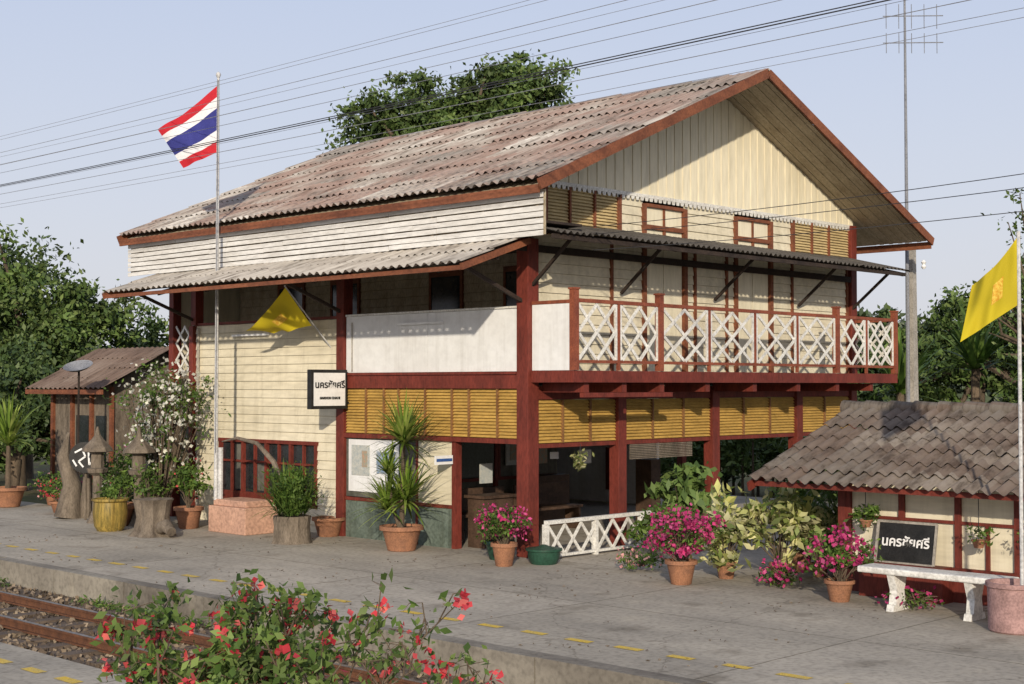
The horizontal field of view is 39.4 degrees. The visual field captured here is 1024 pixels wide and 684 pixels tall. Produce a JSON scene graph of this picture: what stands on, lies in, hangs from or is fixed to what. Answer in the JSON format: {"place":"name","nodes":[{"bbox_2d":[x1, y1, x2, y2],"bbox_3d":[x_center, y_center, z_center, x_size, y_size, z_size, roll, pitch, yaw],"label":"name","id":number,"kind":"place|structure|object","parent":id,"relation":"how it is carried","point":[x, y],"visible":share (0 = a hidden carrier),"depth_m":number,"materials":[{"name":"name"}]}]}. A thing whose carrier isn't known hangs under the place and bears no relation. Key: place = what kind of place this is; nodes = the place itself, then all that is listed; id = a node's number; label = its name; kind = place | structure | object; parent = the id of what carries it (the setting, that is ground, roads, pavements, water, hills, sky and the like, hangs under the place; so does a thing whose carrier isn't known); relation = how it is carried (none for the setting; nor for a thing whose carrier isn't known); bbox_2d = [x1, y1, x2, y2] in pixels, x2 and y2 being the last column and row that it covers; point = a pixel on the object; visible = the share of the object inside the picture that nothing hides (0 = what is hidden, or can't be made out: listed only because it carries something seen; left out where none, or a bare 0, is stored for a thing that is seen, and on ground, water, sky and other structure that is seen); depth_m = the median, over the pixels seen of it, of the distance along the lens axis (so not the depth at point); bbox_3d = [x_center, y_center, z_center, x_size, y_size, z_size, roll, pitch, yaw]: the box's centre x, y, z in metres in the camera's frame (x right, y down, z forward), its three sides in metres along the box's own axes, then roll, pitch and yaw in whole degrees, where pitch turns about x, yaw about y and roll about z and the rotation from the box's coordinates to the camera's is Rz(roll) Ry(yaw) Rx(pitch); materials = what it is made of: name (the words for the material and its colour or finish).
{"place":"outdoors","nodes":[
{"label":"outdoors","id":0,"kind":"place"},
{"bbox_2d":[0,391,45,485],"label":"broadleaf tree","id":1,"kind":"object","parent":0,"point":[16,460],"visible":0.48,"depth_m":35.80,"materials":[{"name":"green plant"}]},
{"bbox_2d":[0,642,142,683],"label":"platform","id":2,"kind":"structure","parent":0,"point":[12,672],"depth_m":14.03,"materials":[{"name":"concrete"}]},
{"bbox_2d":[89,568,503,683],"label":"foreground bougainvillea","id":3,"kind":"object","parent":2,"relation":"on","point":[236,654],"visible":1,"depth_m":7.92,"materials":[{"name":"green plant"}]},
{"bbox_2d":[0,440,837,503],"bbox_3d":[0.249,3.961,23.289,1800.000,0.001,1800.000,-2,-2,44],"label":"ground","id":4,"kind":"structure","parent":0,"point":[30,494],"depth_m":45.47,"materials":[{"name":"green plant"}]},
{"bbox_2d":[0,329,65,490],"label":"broadleaf tree","id":5,"kind":"object","parent":4,"relation":"on","point":[42,416],"visible":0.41,"depth_m":43.39,"materials":[{"name":"green plant"}]},
{"bbox_2d":[0,217,163,478],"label":"broadleaf tree","id":6,"kind":"object","parent":4,"relation":"on","point":[71,316],"visible":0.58,"depth_m":48.85,"materials":[{"name":"green plant"}]},
{"bbox_2d":[55,353,188,483],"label":"walls","id":7,"kind":"structure","parent":4,"relation":"on","point":[62,419],"depth_m":37.38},
{"bbox_2d":[25,387,113,488],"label":"trim","id":8,"kind":"structure","parent":7,"relation":"attached to","point":[91,392],"depth_m":37.90,"materials":[{"name":"brown paint"}]},
{"bbox_2d":[76,415,106,460],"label":"windows","id":9,"kind":"structure","parent":7,"relation":"attached to","point":[101,421],"depth_m":37.60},
{"bbox_2d":[25,346,168,388],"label":"roof","id":10,"kind":"structure","parent":7,"relation":"on","point":[111,365],"depth_m":37.97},
{"bbox_2d":[114,315,168,347],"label":"broadleaf tree","id":11,"kind":"object","parent":4,"relation":"on","point":[152,334],"visible":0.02,"depth_m":53.35,"materials":[{"name":"green plant"}]},
{"bbox_2d":[0,583,495,683],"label":"railway track","id":12,"kind":"structure","parent":4,"relation":"on","point":[54,624],"depth_m":17.70,"materials":[{"name":"metal"}]},
{"bbox_2d":[0,577,396,669],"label":"trackside weeds","id":13,"kind":"object","parent":12,"relation":"on","point":[101,604],"visible":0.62,"depth_m":19.33,"materials":[{"name":"green plant"}]},
{"bbox_2d":[0,556,712,683],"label":"platform kerb","id":14,"kind":"structure","parent":4,"relation":"on","point":[518,666],"depth_m":15.98,"materials":[{"name":"concrete"}]},
{"bbox_2d":[317,49,580,153],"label":"rain tree","id":15,"kind":"object","parent":4,"relation":"on","point":[499,71],"visible":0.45,"depth_m":51.31,"materials":[{"name":"green plant"}]},
{"bbox_2d":[75,307,1017,426],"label":"distant trees","id":16,"kind":"object","parent":4,"relation":"on","point":[988,394],"visible":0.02,"depth_m":77.46,"materials":[{"name":"green plant"}]},
{"bbox_2d":[658,397,882,500],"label":"garden shrubs","id":17,"kind":"object","parent":4,"relation":"on","point":[738,457],"visible":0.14,"depth_m":38.74,"materials":[{"name":"green plant"}]},
{"bbox_2d":[824,302,918,401],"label":"broadleaf tree","id":18,"kind":"object","parent":4,"relation":"on","point":[884,313],"visible":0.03,"depth_m":49.20,"materials":[{"name":"green plant"}]},
{"bbox_2d":[857,324,953,401],"bbox_3d":[9.951,1.890,36.971,3.236,4.850,3.622,-2,-2,44],"label":"garden palm","id":19,"kind":"object","parent":4,"relation":"on","point":[898,389],"visible":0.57,"depth_m":36.82,"materials":[{"name":"green plant"}]},
{"bbox_2d":[863,255,1023,402],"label":"broadleaf tree","id":20,"kind":"object","parent":4,"relation":"on","point":[955,377],"visible":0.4,"depth_m":41.35,"materials":[{"name":"green plant"}]},
{"bbox_2d":[919,300,1023,401],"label":"garden palm","id":21,"kind":"object","parent":4,"relation":"on","point":[980,348],"visible":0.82,"depth_m":34.88,"materials":[{"name":"green plant"}]},
{"bbox_2d":[974,188,1023,361],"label":"sparse tree","id":22,"kind":"object","parent":4,"relation":"on","point":[1013,328],"visible":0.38,"depth_m":31.84,"materials":[{"name":"green plant"}]},
{"bbox_2d":[119,68,831,235],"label":"roof sheets","id":23,"kind":"object","parent":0,"point":[515,148],"visible":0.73,"depth_m":27.15,"materials":[{"name":"metal"}]},
{"bbox_2d":[117,69,934,253],"bbox_3d":[0.337,-3.449,30.541,12.270,2.888,12.427,-2,-2,44],"label":"barge and fascia boards","id":24,"kind":"object","parent":23,"relation":"attached to","point":[566,170],"visible":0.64,"depth_m":25.57,"materials":[{"name":"brown paint"}]},
{"bbox_2d":[129,79,925,246],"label":"soffit boards","id":25,"kind":"object","parent":23,"relation":"attached to","point":[779,120],"visible":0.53,"depth_m":28.52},
{"bbox_2d":[559,99,852,225],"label":"gable boards","id":26,"kind":"object","parent":25,"relation":"attached to","point":[726,152],"visible":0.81,"depth_m":27.20,"materials":[{"name":"wood"}]},
{"bbox_2d":[547,181,851,230],"bbox_3d":[3.817,-2.539,27.066,0.025,0.120,10.110,-2,-2,44],"label":"gable valance","id":27,"kind":"object","parent":26,"relation":"attached to","point":[633,195],"visible":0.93,"depth_m":26.54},
{"bbox_2d":[336,68,769,148],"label":"ridge caps","id":28,"kind":"object","parent":23,"relation":"on","point":[625,95],"visible":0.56,"depth_m":29.54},
{"bbox_2d":[0,495,1023,683],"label":"platform","id":29,"kind":"structure","parent":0,"point":[658,615],"depth_m":18.50,"materials":[{"name":"concrete"}]},
{"bbox_2d":[0,388,49,507],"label":"potted palm","id":30,"kind":"object","parent":29,"relation":"on","point":[11,496],"visible":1,"depth_m":32.76,"materials":[{"name":"plant"}]},
{"bbox_2d":[54,432,91,518],"bbox_3d":[-9.252,2.825,30.171,0.793,1.846,0.584,1,-2,-28],"label":"driftwood stump","id":31,"kind":"object","parent":29,"relation":"on","point":[70,504],"visible":0.69,"depth_m":30.03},
{"bbox_2d":[69,442,90,519],"bbox_3d":[-8.849,2.882,29.649,0.637,1.618,0.152,0,-2,0],"label":"round painted sign","id":32,"kind":"object","parent":29,"relation":"on","point":[79,460],"visible":0.66,"depth_m":29.60,"materials":[{"name":"metal"}]},
{"bbox_2d":[82,427,112,523],"bbox_3d":[-8.449,2.701,29.131,0.610,1.950,0.610,1,-2,-23],"label":"stone lantern","id":33,"kind":"object","parent":29,"relation":"on","point":[97,446],"visible":0.84,"depth_m":29.03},
{"bbox_2d":[91,485,128,531],"bbox_3d":[-7.731,3.192,27.515,0.700,0.871,0.700,-2,-2,44],"label":"glazed barrel pot","id":34,"kind":"object","parent":29,"relation":"on","point":[109,513],"visible":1,"depth_m":27.26,"materials":[{"name":"yellow ceramic"}]},
{"bbox_2d":[93,467,144,525],"bbox_3d":[-7.791,3.068,28.459,1.047,1.176,0.808,-1,-2,20],"label":"potted garden plant","id":35,"kind":"object","parent":29,"relation":"on","point":[122,481],"visible":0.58,"depth_m":28.42,"materials":[{"name":"green plant"}]},
{"bbox_2d":[122,427,154,525],"bbox_3d":[-7.449,2.683,28.531,0.610,1.950,0.610,-1,-2,22],"label":"stone lantern","id":36,"kind":"object","parent":29,"relation":"on","point":[136,449],"visible":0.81,"depth_m":28.42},
{"bbox_2d":[128,497,176,537],"bbox_3d":[-6.538,3.276,26.559,1.076,0.714,0.885,-1,-2,19],"label":"tree stump","id":37,"kind":"object","parent":29,"relation":"on","point":[152,517],"visible":1,"depth_m":26.34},
{"bbox_2d":[134,462,170,497],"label":"potted garden plant","id":38,"kind":"object","parent":37,"relation":"on","point":[154,488],"visible":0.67,"depth_m":28.05,"materials":[{"name":"green plant"}]},
{"bbox_2d":[102,355,230,497],"bbox_3d":[-7.146,1.978,29.083,2.890,3.412,2.351,-2,-2,44],"label":"white blossom tree","id":39,"kind":"object","parent":29,"relation":"on","point":[166,448],"visible":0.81,"depth_m":28.88,"materials":[{"name":"green plant"}]},
{"bbox_2d":[164,457,212,528],"bbox_3d":[-6.322,2.947,27.968,0.919,1.388,0.891,-2,-2,44],"label":"potted garden plant","id":40,"kind":"object","parent":29,"relation":"on","point":[188,515],"visible":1,"depth_m":27.83,"materials":[{"name":"green plant"}]},
{"bbox_2d":[208,497,277,535],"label":"flagpole plinth","id":41,"kind":"structure","parent":29,"relation":"on","point":[229,515],"depth_m":26.90,"materials":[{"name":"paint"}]},
{"bbox_2d":[158,72,222,499],"bbox_3d":[-6.183,-1.106,27.471,1.281,8.260,0.130,0,-2,-5],"label":"thai flagpole","id":42,"kind":"object","parent":41,"relation":"on","point":[205,135],"visible":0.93,"depth_m":27.56,"materials":[{"name":"grey metal"}]},
{"bbox_2d":[195,319,335,532],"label":"clapboard wall","id":43,"kind":"structure","parent":29,"relation":"on","point":[287,415],"depth_m":28.27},
{"bbox_2d":[218,437,318,508],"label":"windows frames","id":44,"kind":"structure","parent":43,"relation":"attached to","point":[231,492],"depth_m":28.40,"materials":[{"name":"red paint"}]},
{"bbox_2d":[223,441,313,496],"bbox_3d":[-4.817,2.581,28.300,3.090,1.140,0.021,-2,-2,44],"label":"windows glass","id":45,"kind":"object","parent":44,"relation":"attached to","point":[260,456],"visible":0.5,"depth_m":28.51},
{"bbox_2d":[246,285,330,347],"bbox_3d":[-4.307,-0.448,27.070,1.506,1.139,1.139,-2,-2,44],"label":"flag","id":46,"kind":"object","parent":43,"relation":"attached to","point":[283,312],"depth_m":26.71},
{"bbox_2d":[241,458,340,544],"bbox_3d":[-3.905,2.787,25.496,1.887,1.560,2.176,-1,-2,34],"label":"potted plant","id":47,"kind":"object","parent":29,"relation":"on","point":[292,497],"visible":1,"depth_m":25.19,"materials":[{"name":"green plant"}]},
{"bbox_2d":[312,516,344,536],"bbox_3d":[-3.400,3.422,26.508,0.630,0.350,0.630,-2,-2,44],"label":"terracotta bowl","id":48,"kind":"object","parent":29,"relation":"on","point":[326,526],"visible":1,"depth_m":26.30,"materials":[{"name":"ceramic"}]},
{"bbox_2d":[180,385,556,529],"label":"ground floor walls","id":49,"kind":"structure","parent":29,"relation":"on","point":[550,466],"depth_m":28.45,"materials":[{"name":"paint"}]},
{"bbox_2d":[349,439,398,492],"bbox_3d":[-2.514,2.255,25.950,1.400,0.950,0.010,-2,-2,44],"label":"front info panel","id":50,"kind":"object","parent":49,"relation":"attached to","point":[354,482],"visible":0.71,"depth_m":26.00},
{"bbox_2d":[351,444,516,483],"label":"notice boards","id":51,"kind":"object","parent":49,"relation":"attached to","point":[485,472],"visible":0.38,"depth_m":26.15,"materials":[{"name":"paper"}]},
{"bbox_2d":[179,220,712,384],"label":"floors and ceilings","id":52,"kind":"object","parent":49,"relation":"on","point":[560,224],"visible":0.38,"depth_m":22.72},
{"bbox_2d":[181,282,501,375],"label":"gable far wall","id":53,"kind":"structure","parent":52,"relation":"on","point":[229,305],"depth_m":31.36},
{"bbox_2d":[240,253,589,372],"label":"veranda inner wall","id":54,"kind":"structure","parent":52,"relation":"attached to","point":[399,293],"depth_m":28.17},
{"bbox_2d":[280,271,516,330],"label":"veranda windows","id":55,"kind":"structure","parent":54,"relation":"in","point":[445,293],"depth_m":27.06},
{"bbox_2d":[502,196,846,374],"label":"clapboard walls","id":56,"kind":"structure","parent":52,"relation":"on","point":[589,276],"depth_m":26.77,"materials":[{"name":"wood"}]},
{"bbox_2d":[277,187,848,372],"bbox_3d":[0.668,-0.865,30.162,8.945,3.140,9.530,-2,-2,44],"label":"door and window frames","id":57,"kind":"structure","parent":56,"relation":"attached to","point":[664,230],"depth_m":26.76,"materials":[{"name":"brown paint"}]},
{"bbox_2d":[548,185,848,256],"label":"gable louvres","id":58,"kind":"object","parent":56,"relation":"attached to","point":[582,207],"visible":0.69,"depth_m":24.83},
{"bbox_2d":[647,207,767,372],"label":"balcony doors","id":59,"kind":"structure","parent":56,"relation":"in","point":[666,280],"depth_m":26.35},
{"bbox_2d":[496,230,905,309],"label":"balcony canopy timbers","id":60,"kind":"object","parent":52,"relation":"attached to","point":[646,260],"visible":0.84,"depth_m":25.80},
{"bbox_2d":[114,247,521,320],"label":"canopy rafters","id":61,"kind":"object","parent":60,"relation":"attached to","point":[469,269],"visible":0.37,"depth_m":25.76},
{"bbox_2d":[102,237,521,292],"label":"platform canopy sheets","id":62,"kind":"object","parent":61,"relation":"on","point":[437,255],"visible":0.88,"depth_m":24.60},
{"bbox_2d":[128,192,542,276],"bbox_3d":[-3.830,-1.845,26.133,12.011,0.679,0.016,-2,-2,44],"label":"eave slat screen","id":63,"kind":"object","parent":62,"relation":"on","point":[412,241],"visible":1,"depth_m":25.12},
{"bbox_2d":[131,189,545,272],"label":"slat supports","id":64,"kind":"object","parent":62,"relation":"on","point":[544,210],"visible":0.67,"depth_m":24.98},
{"bbox_2d":[102,237,531,298],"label":"canopy fascia and timbers","id":65,"kind":"structure","parent":61,"relation":"attached to","point":[483,257],"depth_m":23.42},
{"bbox_2d":[546,226,909,271],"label":"balcony canopy sheets","id":66,"kind":"object","parent":60,"relation":"on","point":[630,235],"visible":0.85,"depth_m":25.65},
{"bbox_2d":[593,173,1023,249],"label":"service cables","id":67,"kind":"object","parent":60,"relation":"attached to","point":[817,212],"visible":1,"depth_m":19.73,"materials":[{"name":"rubber"}]},
{"bbox_2d":[346,500,451,548],"bbox_3d":[-2.013,3.217,25.511,2.870,0.700,0.100,-2,-2,44],"label":"ground wall skirt","id":68,"kind":"object","parent":29,"relation":"on","point":[436,531],"visible":0.71,"depth_m":25.46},
{"bbox_2d":[418,441,451,504],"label":"ground front panel","id":69,"kind":"structure","parent":68,"relation":"on","point":[438,486],"depth_m":24.80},
{"bbox_2d":[351,389,449,551],"bbox_3d":[-1.886,2.144,24.314,1.869,2.774,1.843,-2,-2,44],"label":"potted spiky dracaena","id":70,"kind":"object","parent":29,"relation":"on","point":[400,535],"visible":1,"depth_m":24.09,"materials":[{"name":"plant"}]},
{"bbox_2d":[0,543,850,683],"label":"platform line marking","id":71,"kind":"object","parent":29,"relation":"on","point":[637,649],"visible":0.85,"depth_m":16.22,"materials":[{"name":"yellow paint"}]},
{"bbox_2d":[345,440,551,548],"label":"ground frames","id":72,"kind":"structure","parent":29,"relation":"on","point":[456,505],"depth_m":24.49,"materials":[{"name":"red paint"}]},
{"bbox_2d":[462,442,493,477],"bbox_3d":[-0.713,2.063,27.895,0.040,1.150,0.980,-2,-2,44],"label":"ticket window","id":73,"kind":"structure","parent":72,"relation":"on","point":[474,455],"depth_m":27.85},
{"bbox_2d":[474,502,535,566],"bbox_3d":[-0.123,2.973,22.084,0.946,0.983,0.954,0,-2,-8],"label":"bougainvillea pot","id":74,"kind":"object","parent":29,"relation":"on","point":[504,550],"visible":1,"depth_m":22.01,"materials":[{"name":"ceramic"}]},
{"bbox_2d":[168,226,857,557],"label":"posts","id":75,"kind":"object","parent":29,"relation":"on","point":[527,419],"visible":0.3,"depth_m":24.96,"materials":[{"name":"red paint"}]},
{"bbox_2d":[195,316,897,447],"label":"storey beams","id":76,"kind":"structure","parent":75,"relation":"attached to","point":[637,384],"depth_m":25.23,"materials":[{"name":"red paint"}]},
{"bbox_2d":[307,369,349,408],"bbox_3d":[-3.322,0.866,26.178,0.142,0.720,0.970,-2,-2,44],"label":"station name sign","id":77,"kind":"object","parent":76,"relation":"attached to","point":[326,389],"visible":1,"depth_m":26.04,"materials":[{"name":"white paint"}]},
{"bbox_2d":[346,303,568,372],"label":"white parapet panels","id":78,"kind":"object","parent":76,"relation":"on","point":[473,341],"visible":1,"depth_m":24.51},
{"bbox_2d":[365,388,825,442],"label":"louvre dividers","id":79,"kind":"object","parent":76,"relation":"on","point":[562,414],"visible":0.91,"depth_m":24.99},
{"bbox_2d":[346,388,848,442],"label":"ground louvres","id":80,"kind":"object","parent":76,"relation":"on","point":[667,418],"visible":0.89,"depth_m":25.42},
{"bbox_2d":[629,442,691,458],"bbox_3d":[2.703,1.957,25.846,0.020,0.260,1.800,-2,-2,44],"label":"bamboo blind","id":81,"kind":"object","parent":76,"relation":"hanging from","point":[659,451],"visible":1,"depth_m":25.80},
{"bbox_2d":[532,287,898,373],"bbox_3d":[4.182,-0.094,26.597,1.000,1.315,10.190,-2,-2,44],"label":"balcony rail frame","id":82,"kind":"object","parent":76,"relation":"on","point":[573,300],"visible":1,"depth_m":25.06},
{"bbox_2d":[579,303,893,365],"bbox_3d":[4.181,-0.060,26.640,0.968,0.944,10.032,-2,-2,44],"label":"balcony rail lattice","id":83,"kind":"object","parent":82,"relation":"attached to","point":[705,335],"visible":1,"depth_m":25.86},
{"bbox_2d":[525,544,561,564],"bbox_3d":[0.500,3.324,22.409,0.580,0.300,0.580,-2,-2,44],"label":"green lidded pot","id":84,"kind":"object","parent":29,"relation":"on","point":[543,554],"visible":1,"depth_m":22.21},
{"bbox_2d":[462,459,660,548],"bbox_3d":[0.522,2.968,27.205,1.990,1.300,5.739,-1,-2,37],"label":"waiting hall furniture","id":85,"kind":"object","parent":29,"relation":"on","point":[554,497],"visible":0.44,"depth_m":27.89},
{"bbox_2d":[542,510,664,556],"bbox_3d":[1.835,3.211,24.154,0.100,0.630,3.780,-2,-2,44],"label":"lattice fence","id":86,"kind":"object","parent":29,"relation":"on","point":[596,549],"visible":0.56,"depth_m":23.63,"materials":[{"name":"white paint"}]},
{"bbox_2d":[557,441,658,503],"bbox_3d":[2.106,3.089,34.555,3.600,1.500,0.100,-2,-2,44],"label":"white inner annex","id":87,"kind":"object","parent":29,"relation":"on","point":[588,482],"visible":0.21,"depth_m":34.60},
{"bbox_2d":[609,547,666,569],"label":"blossom plant","id":88,"kind":"object","parent":29,"relation":"on","point":[649,558],"visible":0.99,"depth_m":21.45,"materials":[{"name":"green plant"}]},
{"bbox_2d":[621,502,684,553],"bbox_3d":[2.331,3.052,23.407,0.982,0.846,1.097,-2,-2,44],"label":"broadleaf shrub","id":89,"kind":"object","parent":29,"relation":"on","point":[643,527],"visible":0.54,"depth_m":23.32,"materials":[{"name":"green plant"}]},
{"bbox_2d":[642,498,726,584],"bbox_3d":[2.477,2.808,20.151,1.208,1.197,1.323,1,-2,-24],"label":"bougainvillea pot","id":90,"kind":"object","parent":29,"relation":"on","point":[680,563],"visible":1,"depth_m":19.97,"materials":[{"name":"ceramic"}]},
{"bbox_2d":[644,460,729,533],"bbox_3d":[2.923,2.728,24.051,1.409,1.445,1.178,0,-2,15],"label":"broadleaf shrub","id":91,"kind":"object","parent":29,"relation":"on","point":[688,483],"visible":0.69,"depth_m":23.89,"materials":[{"name":"green plant"}]},
{"bbox_2d":[686,478,772,578],"bbox_3d":[3.106,2.692,20.648,1.183,1.457,1.302,0,-2,-5],"label":"variegated croton","id":92,"kind":"object","parent":29,"relation":"on","point":[725,562],"visible":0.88,"depth_m":20.55,"materials":[{"name":"plant"}]},
{"bbox_2d":[756,556,803,587],"bbox_3d":[3.720,3.174,19.822,0.641,0.448,0.694,-2,-2,44],"label":"blossom plant","id":93,"kind":"object","parent":29,"relation":"on","point":[775,577],"visible":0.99,"depth_m":19.74,"materials":[{"name":"pink plant"}]},
{"bbox_2d":[735,481,825,577],"bbox_3d":[3.891,2.704,20.511,1.407,1.426,1.293,-2,-2,44],"label":"variegated croton","id":94,"kind":"object","parent":29,"relation":"on","point":[782,521],"visible":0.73,"depth_m":20.42,"materials":[{"name":"plant"}]},
{"bbox_2d":[778,504,837,576],"bbox_3d":[4.497,2.885,20.917,0.879,1.089,0.998,-2,-2,44],"label":"variegated croton","id":95,"kind":"object","parent":29,"relation":"on","point":[822,514],"visible":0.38,"depth_m":20.82,"materials":[{"name":"plant"}]},
{"bbox_2d":[798,519,884,602],"bbox_3d":[4.200,2.815,18.517,1.138,1.084,0.974,1,-2,-24],"label":"bougainvillea pot","id":96,"kind":"object","parent":29,"relation":"on","point":[839,587],"visible":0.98,"depth_m":18.40,"materials":[{"name":"ceramic"}]},
{"bbox_2d":[747,400,1023,605],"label":"tiled garden shelter","id":97,"kind":"object","parent":29,"relation":"on","point":[941,463],"visible":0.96,"depth_m":19.11,"materials":[{"name":"grey tile"}]},
{"bbox_2d":[848,484,880,532],"bbox_3d":[4.761,2.213,19.125,0.496,0.677,0.423,-2,-2,44],"label":"hanging plant","id":98,"kind":"object","parent":97,"relation":"hanging from","point":[871,512],"visible":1,"depth_m":19.11,"materials":[{"name":"green plant"}]},
{"bbox_2d":[859,519,952,604],"bbox_3d":[5.147,2.861,18.746,1.200,1.006,0.270,-2,-2,44],"label":"black name board","id":99,"kind":"object","parent":29,"relation":"on","point":[909,543],"visible":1,"depth_m":18.75,"materials":[{"name":"paint"}]},
{"bbox_2d":[875,585,944,609],"bbox_3d":[5.002,3.162,17.879,0.864,0.328,0.761,0,-2,-5],"label":"blossom plant","id":100,"kind":"object","parent":29,"relation":"on","point":[912,599],"visible":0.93,"depth_m":17.78,"materials":[{"name":"green plant"}]},
{"bbox_2d":[883,1,942,401],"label":"antenna mast","id":101,"kind":"object","parent":29,"relation":"on","point":[907,252],"visible":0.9,"depth_m":31.70,"materials":[{"name":"grey metal"}]},
{"bbox_2d":[909,250,925,401],"bbox_3d":[9.048,1.036,31.984,0.377,6.250,0.380,-2,-2,44],"label":"concrete utility pole","id":102,"kind":"object","parent":29,"relation":"on","point":[914,394],"visible":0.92,"depth_m":31.95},
{"bbox_2d":[857,563,1019,621],"bbox_3d":[5.173,3.060,17.439,1.950,0.530,0.400,-2,-2,44],"label":"white concrete bench","id":103,"kind":"object","parent":29,"relation":"on","point":[898,575],"visible":0.85,"depth_m":17.35,"materials":[{"name":"paint"}]},
{"bbox_2d":[960,231,1023,634],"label":"yellow flag in pot","id":104,"kind":"object","parent":29,"relation":"on","point":[995,292],"visible":1,"depth_m":16.23,"materials":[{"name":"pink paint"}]},
{"bbox_2d":[0,0,1023,346],"label":"sky","id":105,"kind":"structure","parent":0,"point":[60,60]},
{"bbox_3d":[16.940,-1.651,3.317,0.317,9.900,2.400,-2,-2,44],"label":"telegraph pole","id":106,"kind":"object","parent":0,"visible":0},
{"bbox_2d":[0,0,1023,207],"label":"overhead wires","id":107,"kind":"object","parent":106,"relation":"attached to","point":[8,184],"visible":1,"depth_m":20.41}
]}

